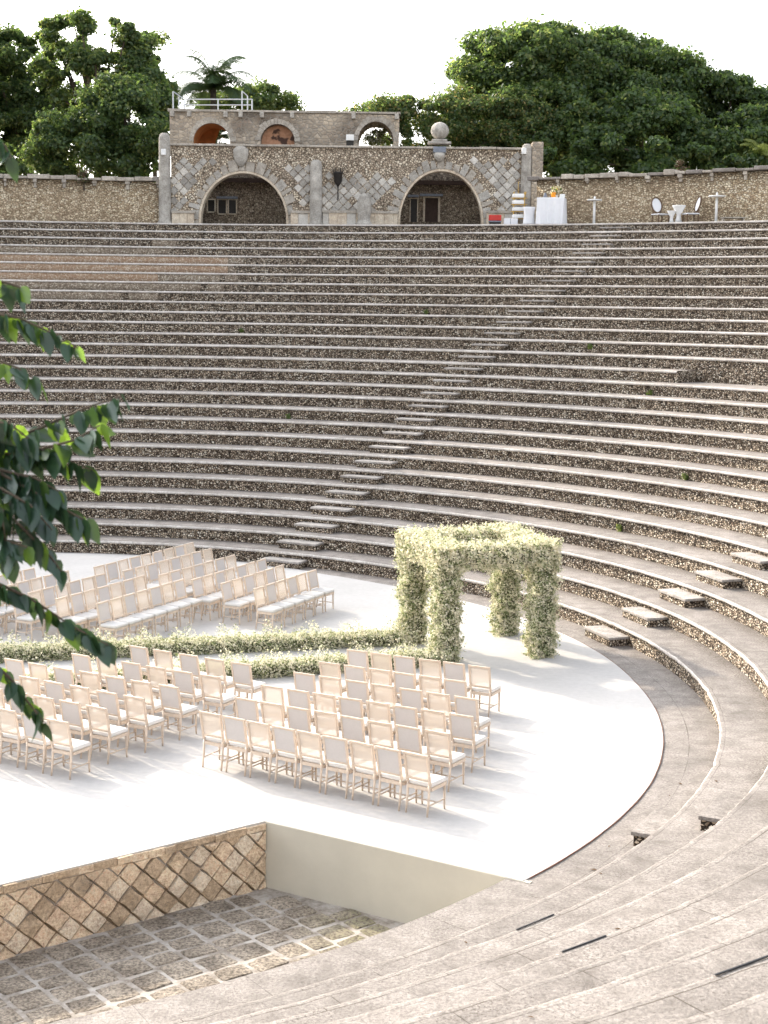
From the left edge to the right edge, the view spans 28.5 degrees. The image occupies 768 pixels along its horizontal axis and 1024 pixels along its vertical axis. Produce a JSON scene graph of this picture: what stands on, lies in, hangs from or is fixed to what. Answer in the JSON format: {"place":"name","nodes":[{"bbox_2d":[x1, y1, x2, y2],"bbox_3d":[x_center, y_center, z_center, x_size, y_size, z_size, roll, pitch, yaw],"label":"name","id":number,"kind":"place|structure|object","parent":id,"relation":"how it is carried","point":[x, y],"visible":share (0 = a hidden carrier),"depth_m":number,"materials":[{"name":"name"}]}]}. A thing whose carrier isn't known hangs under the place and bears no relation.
{"place":"outdoors","nodes":[
{"label":"outdoors","id":0,"kind":"place"},
{"bbox_2d":[2,830,264,926],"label":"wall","id":1,"kind":"structure","parent":0,"point":[49,899],"depth_m":20.31,"materials":[{"name":"stone"}]},
{"bbox_2d":[0,553,662,885],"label":"white carpet","id":2,"kind":"object","parent":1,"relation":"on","point":[573,753],"visible":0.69,"depth_m":23.74,"materials":[{"name":"carpet"}]},
{"bbox_2d":[0,708,38,767],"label":"dining chair","id":3,"kind":"object","parent":2,"relation":"on","point":[14,733],"visible":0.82,"depth_m":24.09,"materials":[{"name":"brown wood"}]},
{"bbox_2d":[4,658,42,704],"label":"dining chair","id":4,"kind":"object","parent":2,"relation":"on","point":[15,668],"visible":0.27,"depth_m":27.37,"materials":[{"name":"white wood"}]},
{"bbox_2d":[21,712,64,773],"bbox_3d":[-5.407,3.611,23.982,0.438,0.937,0.545,6,9,31],"label":"dining chair","id":5,"kind":"object","parent":2,"relation":"on","point":[29,731],"visible":0.69,"depth_m":23.83,"materials":[{"name":"white wood"}]},
{"bbox_2d":[33,695,74,744],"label":"dining chair","id":6,"kind":"object","parent":2,"relation":"on","point":[55,716],"visible":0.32,"depth_m":24.83,"materials":[{"name":"wicker"}]},
{"bbox_2d":[43,680,83,734],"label":"dining chair","id":7,"kind":"object","parent":2,"relation":"on","point":[55,691],"visible":0.36,"depth_m":25.81,"materials":[{"name":"fabric"}]},
{"bbox_2d":[47,718,90,779],"bbox_3d":[-4.934,3.658,23.684,0.438,0.937,0.545,5,9,29],"label":"dining chair","id":8,"kind":"object","parent":2,"relation":"on","point":[70,746],"visible":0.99,"depth_m":23.53,"materials":[{"name":"brown wood"}]},
{"bbox_2d":[53,666,91,698],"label":"dining chair","id":9,"kind":"object","parent":2,"relation":"on","point":[64,676],"visible":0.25,"depth_m":26.79,"materials":[{"name":"white wood"}]},
{"bbox_2d":[59,699,100,758],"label":"dining chair","id":10,"kind":"object","parent":2,"relation":"on","point":[71,713],"visible":0.61,"depth_m":24.58,"materials":[{"name":"white wood"}]},
{"bbox_2d":[69,592,99,630],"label":"dining chair","id":11,"kind":"object","parent":2,"relation":"on","point":[77,602],"visible":0.68,"depth_m":33.44,"materials":[{"name":"white wood"}]},
{"bbox_2d":[69,684,109,741],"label":"dining chair","id":12,"kind":"object","parent":2,"relation":"on","point":[83,707],"visible":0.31,"depth_m":25.53,"materials":[{"name":"wicker"}]},
{"bbox_2d":[71,653,108,699],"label":"dining chair","id":13,"kind":"object","parent":2,"relation":"on","point":[81,662],"visible":0.44,"depth_m":27.82,"materials":[{"name":"white wood"}]},
{"bbox_2d":[86,705,127,763],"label":"dining chair","id":14,"kind":"object","parent":2,"relation":"on","point":[111,732],"visible":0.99,"depth_m":24.35,"materials":[{"name":"brown wood"}]},
{"bbox_2d":[95,600,127,641],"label":"dining chair","id":15,"kind":"object","parent":2,"relation":"on","point":[103,611],"visible":0.84,"depth_m":32.55,"materials":[{"name":"white wood"}]},
{"bbox_2d":[96,690,136,746],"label":"dining chair","id":16,"kind":"object","parent":2,"relation":"on","point":[108,701],"visible":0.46,"depth_m":25.21,"materials":[{"name":"white wood"}]},
{"bbox_2d":[105,675,143,727],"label":"dining chair","id":17,"kind":"object","parent":2,"relation":"on","point":[114,684],"visible":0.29,"depth_m":26.21,"materials":[{"name":"white wood"}]},
{"bbox_2d":[110,596,141,640],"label":"dining chair","id":18,"kind":"object","parent":2,"relation":"on","point":[131,621],"visible":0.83,"depth_m":33.00,"materials":[{"name":"white wood"}]},
{"bbox_2d":[122,593,153,638],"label":"dining chair","id":19,"kind":"object","parent":2,"relation":"on","point":[130,603],"visible":0.81,"depth_m":33.46,"materials":[{"name":"white wood"}]},
{"bbox_2d":[121,661,157,713],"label":"dining chair","id":20,"kind":"object","parent":2,"relation":"on","point":[132,670],"visible":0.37,"depth_m":27.27,"materials":[{"name":"white wood"}]},
{"bbox_2d":[123,695,163,752],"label":"dining chair","id":21,"kind":"object","parent":2,"relation":"on","point":[146,721],"visible":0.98,"depth_m":24.99,"materials":[{"name":"brown wood"}]},
{"bbox_2d":[129,645,164,695],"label":"dining chair","id":22,"kind":"object","parent":2,"relation":"on","point":[139,655],"visible":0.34,"depth_m":28.52,"materials":[{"name":"white wood"}]},
{"bbox_2d":[130,679,168,734],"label":"dining chair","id":23,"kind":"object","parent":2,"relation":"on","point":[153,706],"visible":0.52,"depth_m":25.95,"materials":[{"name":"wicker"}]},
{"bbox_2d":[136,589,166,634],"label":"dining chair","id":24,"kind":"object","parent":2,"relation":"on","point":[156,613],"visible":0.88,"depth_m":33.91,"materials":[{"name":"white wood"}]},
{"bbox_2d":[148,585,178,630],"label":"dining chair","id":25,"kind":"object","parent":2,"relation":"on","point":[155,595],"visible":0.89,"depth_m":34.33,"materials":[{"name":"white wood"}]},
{"bbox_2d":[153,649,180,684],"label":"dining chair","id":26,"kind":"object","parent":2,"relation":"on","point":[169,669],"visible":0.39,"depth_m":28.25,"materials":[{"name":"brown wood"}]},
{"bbox_2d":[161,582,190,626],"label":"dining chair","id":27,"kind":"object","parent":2,"relation":"on","point":[166,588],"visible":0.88,"depth_m":34.79,"materials":[{"name":"brown wood"}]},
{"bbox_2d":[158,684,197,739],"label":"dining chair","id":28,"kind":"object","parent":2,"relation":"on","point":[170,700],"visible":0.95,"depth_m":25.69,"materials":[{"name":"fabric"}]},
{"bbox_2d":[173,579,201,622],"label":"dining chair","id":29,"kind":"object","parent":2,"relation":"on","point":[180,589],"visible":0.91,"depth_m":35.23,"materials":[{"name":"white wood"}]},
{"bbox_2d":[172,669,209,723],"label":"dining chair","id":30,"kind":"object","parent":2,"relation":"on","point":[183,681],"visible":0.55,"depth_m":26.69,"materials":[{"name":"white wood"}]},
{"bbox_2d":[179,653,214,704],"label":"dining chair","id":31,"kind":"object","parent":2,"relation":"on","point":[189,663],"visible":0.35,"depth_m":27.92,"materials":[{"name":"white wood"}]},
{"bbox_2d":[191,577,219,620],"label":"dining chair","id":32,"kind":"object","parent":2,"relation":"on","point":[197,587],"visible":0.98,"depth_m":35.49,"materials":[{"name":"white wood"}]},
{"bbox_2d":[0,615,418,663],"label":"flower hedge","id":33,"kind":"object","parent":2,"relation":"on","point":[63,650],"visible":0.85,"depth_m":32.07,"materials":[{"name":"plant"}]},
{"bbox_2d":[199,674,236,728],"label":"dining chair","id":34,"kind":"object","parent":2,"relation":"on","point":[222,699],"visible":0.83,"depth_m":26.44,"materials":[{"name":"brown wood"}]},
{"bbox_2d":[199,711,239,770],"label":"dining chair","id":35,"kind":"object","parent":2,"relation":"on","point":[215,736],"visible":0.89,"depth_m":24.04,"materials":[{"name":"brown wood"}]},
{"bbox_2d":[204,657,239,709],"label":"dining chair","id":36,"kind":"object","parent":2,"relation":"on","point":[227,682],"visible":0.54,"depth_m":27.64,"materials":[{"name":"brown wood"}]},
{"bbox_2d":[220,580,248,624],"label":"dining chair","id":37,"kind":"object","parent":2,"relation":"on","point":[226,591],"visible":1,"depth_m":35.03,"materials":[{"name":"white wood"}]},
{"bbox_2d":[25,637,451,693],"bbox_3d":[-2.780,2.974,29.973,8.659,0.661,1.294,-2,8,-18],"label":"flower hedge","id":38,"kind":"object","parent":2,"relation":"on","point":[263,668],"visible":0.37,"depth_m":30.20,"materials":[{"name":"plant"}]},
{"bbox_2d":[222,715,263,775],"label":"dining chair","id":39,"kind":"object","parent":2,"relation":"on","point":[235,730],"visible":0.92,"depth_m":23.78,"materials":[{"name":"white wood"}]},
{"bbox_2d":[230,661,265,710],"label":"dining chair","id":40,"kind":"object","parent":2,"relation":"on","point":[242,678],"visible":0.72,"depth_m":27.36,"materials":[{"name":"white wood"}]},
{"bbox_2d":[234,697,272,740],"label":"dining chair","id":41,"kind":"object","parent":2,"relation":"on","point":[246,709],"visible":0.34,"depth_m":24.88,"materials":[{"name":"white wood"}]},
{"bbox_2d":[246,720,287,781],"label":"dining chair","id":42,"kind":"object","parent":2,"relation":"on","point":[266,746],"visible":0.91,"depth_m":23.53,"materials":[{"name":"brown wood"}]},
{"bbox_2d":[253,586,282,629],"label":"dining chair","id":43,"kind":"object","parent":2,"relation":"on","point":[266,609],"visible":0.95,"depth_m":34.41,"materials":[{"name":"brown wood"}]},
{"bbox_2d":[261,684,288,736],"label":"dining chair","id":44,"kind":"object","parent":2,"relation":"on","point":[268,687],"visible":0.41,"depth_m":25.72,"materials":[{"name":"wicker"}]},
{"bbox_2d":[260,701,297,752],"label":"dining chair","id":45,"kind":"object","parent":2,"relation":"on","point":[281,722],"visible":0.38,"depth_m":24.64,"materials":[{"name":"brown wood"}]},
{"bbox_2d":[265,582,293,626],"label":"dining chair","id":46,"kind":"object","parent":2,"relation":"on","point":[271,592],"visible":0.91,"depth_m":34.90,"materials":[{"name":"white wood"}]},
{"bbox_2d":[272,725,313,787],"bbox_3d":[-1.410,3.736,23.445,0.438,0.937,0.545,6,9,33],"label":"dining chair","id":47,"kind":"object","parent":2,"relation":"on","point":[285,743],"visible":0.93,"depth_m":23.26,"materials":[{"name":"white wood"}]},
{"bbox_2d":[286,576,314,618],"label":"dining chair","id":48,"kind":"object","parent":2,"relation":"on","point":[292,585],"visible":0.93,"depth_m":35.79,"materials":[{"name":"white wood"}]},
{"bbox_2d":[287,688,323,744],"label":"dining chair","id":49,"kind":"object","parent":2,"relation":"on","point":[299,698],"visible":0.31,"depth_m":25.45,"materials":[{"name":"white wood"}]},
{"bbox_2d":[286,705,325,750],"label":"dining chair","id":50,"kind":"object","parent":2,"relation":"on","point":[298,718],"visible":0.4,"depth_m":24.38,"materials":[{"name":"white wood"}]},
{"bbox_2d":[293,671,328,725],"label":"dining chair","id":51,"kind":"object","parent":2,"relation":"on","point":[304,681],"visible":0.37,"depth_m":26.62,"materials":[{"name":"white wood"}]},
{"bbox_2d":[296,730,337,792],"bbox_3d":[-1.021,3.773,23.207,0.438,0.937,0.545,6,9,31],"label":"dining chair","id":52,"kind":"object","parent":2,"relation":"on","point":[315,756],"visible":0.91,"depth_m":23.03,"materials":[{"name":"brown wood"}]},
{"bbox_2d":[307,569,333,611],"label":"dining chair","id":53,"kind":"object","parent":2,"relation":"on","point":[312,577],"visible":0.91,"depth_m":36.70,"materials":[{"name":"white wood"}]},
{"bbox_2d":[312,692,340,729],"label":"dining chair","id":54,"kind":"object","parent":2,"relation":"on","point":[333,699],"visible":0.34,"depth_m":25.25,"materials":[{"name":"wicker"}]},
{"bbox_2d":[313,710,350,763],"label":"dining chair","id":55,"kind":"object","parent":2,"relation":"on","point":[332,731],"visible":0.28,"depth_m":24.13,"materials":[{"name":"brown wood"}]},
{"bbox_2d":[319,675,346,729],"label":"dining chair","id":56,"kind":"object","parent":2,"relation":"on","point":[339,685],"visible":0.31,"depth_m":26.39,"materials":[{"name":"wicker"}]},
{"bbox_2d":[322,735,363,798],"bbox_3d":[-0.617,3.813,22.956,0.438,0.937,0.545,5,9,30],"label":"dining chair","id":57,"kind":"object","parent":2,"relation":"on","point":[336,753],"visible":0.92,"depth_m":22.76,"materials":[{"name":"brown wood"}]},
{"bbox_2d":[338,696,375,735],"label":"dining chair","id":58,"kind":"object","parent":2,"relation":"on","point":[352,707],"visible":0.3,"depth_m":24.97,"materials":[{"name":"white wood"}]},
{"bbox_2d":[340,715,379,761],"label":"dining chair","id":59,"kind":"object","parent":2,"relation":"on","point":[353,728],"visible":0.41,"depth_m":23.86,"materials":[{"name":"white wood"}]},
{"bbox_2d":[347,649,378,683],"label":"dining chair","id":60,"kind":"object","parent":2,"relation":"on","point":[359,658],"visible":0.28,"depth_m":28.42,"materials":[{"name":"white wood"}]},
{"bbox_2d":[346,679,380,733],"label":"dining chair","id":61,"kind":"object","parent":2,"relation":"on","point":[357,689],"visible":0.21,"depth_m":26.12,"materials":[{"name":"fabric"}]},
{"bbox_2d":[349,740,391,804],"bbox_3d":[-0.200,3.854,22.693,0.438,0.937,0.545,6,9,33],"label":"dining chair","id":62,"kind":"object","parent":2,"relation":"on","point":[368,768],"visible":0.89,"depth_m":22.52,"materials":[{"name":"brown wood"}]},
{"bbox_2d":[366,700,395,740],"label":"dining chair","id":63,"kind":"object","parent":2,"relation":"on","point":[369,704],"visible":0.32,"depth_m":24.76,"materials":[{"name":"wicker"}]},
{"bbox_2d":[367,720,404,767],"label":"dining chair","id":64,"kind":"object","parent":2,"relation":"on","point":[378,728],"visible":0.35,"depth_m":23.61,"materials":[{"name":"brown wood"}]},
{"bbox_2d":[371,683,400,738],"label":"dining chair","id":65,"kind":"object","parent":2,"relation":"on","point":[392,695],"visible":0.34,"depth_m":25.89,"materials":[{"name":"brown wood"}]},
{"bbox_2d":[375,745,417,810],"bbox_3d":[0.189,3.895,22.436,0.438,0.937,0.545,6,9,34],"label":"dining chair","id":66,"kind":"object","parent":2,"relation":"on","point":[389,764],"visible":0.88,"depth_m":22.25,"materials":[{"name":"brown wood"}]},
{"bbox_2d":[393,655,425,700],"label":"dining chair","id":67,"kind":"object","parent":2,"relation":"on","point":[404,664],"visible":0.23,"depth_m":27.99,"materials":[{"name":"white wood"}]},
{"bbox_2d":[393,671,426,707],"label":"dining chair","id":68,"kind":"object","parent":2,"relation":"on","point":[404,680],"visible":0.31,"depth_m":26.73,"materials":[{"name":"white wood"}]},
{"bbox_2d":[393,705,429,762],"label":"dining chair","id":69,"kind":"object","parent":2,"relation":"on","point":[405,715],"visible":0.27,"depth_m":24.50,"materials":[{"name":"white wood"}]},
{"bbox_2d":[395,724,435,785],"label":"dining chair","id":70,"kind":"object","parent":2,"relation":"on","point":[408,738],"visible":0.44,"depth_m":23.37,"materials":[{"name":"white wood"}]},
{"bbox_2d":[399,687,433,740],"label":"dining chair","id":71,"kind":"object","parent":2,"relation":"on","point":[413,698],"visible":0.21,"depth_m":25.61,"materials":[{"name":"fabric"}]},
{"bbox_2d":[403,751,446,817],"bbox_3d":[0.598,3.936,22.174,0.438,0.937,0.545,6,9,34],"label":"dining chair","id":72,"kind":"object","parent":2,"relation":"on","point":[429,781],"visible":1,"depth_m":22.03,"materials":[{"name":"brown wood"}]},
{"bbox_2d":[418,675,451,727],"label":"dining chair","id":73,"kind":"object","parent":2,"relation":"on","point":[431,678],"visible":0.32,"depth_m":26.53,"materials":[{"name":"wicker"}]},
{"bbox_2d":[420,708,456,767],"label":"dining chair","id":74,"kind":"object","parent":2,"relation":"on","point":[433,723],"visible":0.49,"depth_m":24.32,"materials":[{"name":"brown wood"}]},
{"bbox_2d":[426,691,454,746],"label":"dining chair","id":75,"kind":"object","parent":2,"relation":"on","point":[444,696],"visible":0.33,"depth_m":25.39,"materials":[{"name":"brown wood"}]},
{"bbox_2d":[425,729,465,791],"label":"dining chair","id":76,"kind":"object","parent":2,"relation":"on","point":[451,757],"visible":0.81,"depth_m":23.19,"materials":[{"name":"brown wood"}]},
{"bbox_2d":[443,678,475,726],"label":"dining chair","id":77,"kind":"object","parent":2,"relation":"on","point":[452,688],"visible":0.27,"depth_m":26.27,"materials":[{"name":"fabric"}]},
{"bbox_2d":[443,661,475,710],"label":"dining chair","id":78,"kind":"object","parent":2,"relation":"on","point":[453,671],"visible":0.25,"depth_m":27.54,"materials":[{"name":"white wood"}]},
{"bbox_2d":[449,713,486,772],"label":"dining chair","id":79,"kind":"object","parent":2,"relation":"on","point":[462,729],"visible":0.85,"depth_m":24.10,"materials":[{"name":"white wood"}]},
{"bbox_2d":[454,695,490,752],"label":"dining chair","id":80,"kind":"object","parent":2,"relation":"on","point":[466,706],"visible":0.53,"depth_m":25.14,"materials":[{"name":"white wood"}]},
{"bbox_2d":[390,520,565,665],"bbox_3d":[1.977,1.640,32.757,3.326,2.665,3.214,-2,8,-17],"label":"flower canopy","id":81,"kind":"object","parent":2,"relation":"on","point":[504,554],"visible":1,"depth_m":31.87,"materials":[{"name":"plant"}]},
{"bbox_2d":[468,664,500,716],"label":"dining chair","id":82,"kind":"object","parent":2,"relation":"on","point":[489,689],"visible":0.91,"depth_m":27.38,"materials":[{"name":"brown wood"}]},
{"bbox_2d":[265,821,531,923],"bbox_3d":[0.096,5.127,20.718,4.221,1.030,0.072,6,9,31],"label":"stage front panel","id":83,"kind":"object","parent":1,"relation":"attached to","point":[388,884],"visible":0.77,"depth_m":20.90,"materials":[{"name":"paint"}]},
{"bbox_2d":[0,895,389,1023],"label":"pit paving","id":84,"kind":"structure","parent":0,"point":[33,999],"depth_m":19.49,"materials":[{"name":"stone"}]},
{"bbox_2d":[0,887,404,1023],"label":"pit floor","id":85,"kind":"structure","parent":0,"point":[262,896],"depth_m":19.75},
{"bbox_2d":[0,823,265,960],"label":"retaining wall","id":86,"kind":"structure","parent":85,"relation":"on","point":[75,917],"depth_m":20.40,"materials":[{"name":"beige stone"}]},
{"bbox_2d":[48,552,719,1023],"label":"pavement","id":87,"kind":"structure","parent":0,"point":[690,738],"depth_m":19.56,"materials":[{"name":"stone"}]},
{"bbox_2d":[521,617,663,877],"bbox_3d":[3.787,3.661,27.919,2.515,0.013,16.841,1,8,4],"label":"edge strip","id":88,"kind":"object","parent":87,"relation":"on","point":[632,805],"visible":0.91,"depth_m":22.71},
{"bbox_2d":[0,0,767,177],"label":"sky","id":89,"kind":"structure","parent":0,"point":[339,53],"materials":[{"name":"white"}]},
{"label":"ground","id":90,"kind":"structure","parent":0,"visible":0},
{"bbox_2d":[0,174,158,222],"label":"boundary wall","id":91,"kind":"structure","parent":90,"relation":"on","point":[38,197],"depth_m":72.04,"materials":[{"name":"stone"}]},
{"bbox_2d":[0,22,158,182],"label":"broad tree","id":92,"kind":"object","parent":90,"relation":"on","point":[22,100],"visible":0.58,"depth_m":86.45,"materials":[{"name":"green plant"}]},
{"bbox_2d":[30,5,164,177],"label":"tall tree","id":93,"kind":"object","parent":90,"relation":"on","point":[82,58],"visible":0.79,"depth_m":82.39,"materials":[{"name":"green plant"}]},
{"bbox_2d":[12,59,183,180],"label":"spreading tree","id":94,"kind":"object","parent":90,"relation":"on","point":[102,115],"visible":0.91,"depth_m":77.41,"materials":[{"name":"green plant"}]},
{"bbox_2d":[171,49,255,143],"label":"palm tree","id":95,"kind":"object","parent":90,"relation":"on","point":[211,82],"visible":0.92,"depth_m":85.09,"materials":[{"name":"green plant"}]},
{"bbox_2d":[192,71,307,110],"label":"feathery tree","id":96,"kind":"object","parent":90,"relation":"on","point":[273,97],"visible":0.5,"depth_m":88.83,"materials":[{"name":"green plant"}]},
{"bbox_2d":[157,91,543,224],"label":"gatehouse","id":97,"kind":"object","parent":90,"relation":"on","point":[269,166],"visible":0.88,"depth_m":71.96,"materials":[{"name":"beige stone"}]},
{"bbox_2d":[423,196,439,221],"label":"door","id":98,"kind":"structure","parent":97,"relation":"in","point":[431,205],"depth_m":75.39,"materials":[{"name":"brown wood"}]},
{"bbox_2d":[0,220,767,1023],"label":"amphitheatre","id":99,"kind":"structure","parent":90,"relation":"on","point":[488,388],"depth_m":47.32,"materials":[{"name":"stone"}]},
{"bbox_2d":[0,139,129,742],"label":"leafy tree","id":100,"kind":"object","parent":99,"relation":"on","point":[29,501],"visible":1,"depth_m":6.55,"materials":[{"name":"green plant"}]},
{"bbox_2d":[356,193,371,224],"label":"stone stub","id":101,"kind":"object","parent":99,"relation":"on","point":[364,208],"visible":0.93,"depth_m":71.32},
{"bbox_2d":[535,197,566,223],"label":"bar table","id":102,"kind":"object","parent":99,"relation":"on","point":[551,210],"visible":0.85,"depth_m":67.67,"materials":[{"name":"white fabric"}]},
{"bbox_2d":[338,78,566,147],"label":"tree foliage","id":103,"kind":"object","parent":90,"relation":"on","point":[458,110],"visible":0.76,"depth_m":75.79,"materials":[{"name":"green plant"}]},
{"bbox_2d":[442,11,639,174],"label":"shade tree","id":104,"kind":"object","parent":90,"relation":"on","point":[562,64],"visible":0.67,"depth_m":77.92,"materials":[{"name":"green plant"}]},
{"bbox_2d":[539,18,745,172],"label":"shade tree","id":105,"kind":"object","parent":90,"relation":"on","point":[639,112],"visible":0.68,"depth_m":77.32,"materials":[{"name":"green plant"}]},
{"bbox_2d":[527,165,767,223],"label":"boundary wall","id":106,"kind":"structure","parent":90,"relation":"on","point":[626,197],"depth_m":66.60,"materials":[{"name":"stone"}]},
{"bbox_2d":[543,57,767,176],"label":"shade tree","id":107,"kind":"object","parent":90,"relation":"on","point":[741,116],"visible":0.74,"depth_m":75.84,"materials":[{"name":"green plant"}]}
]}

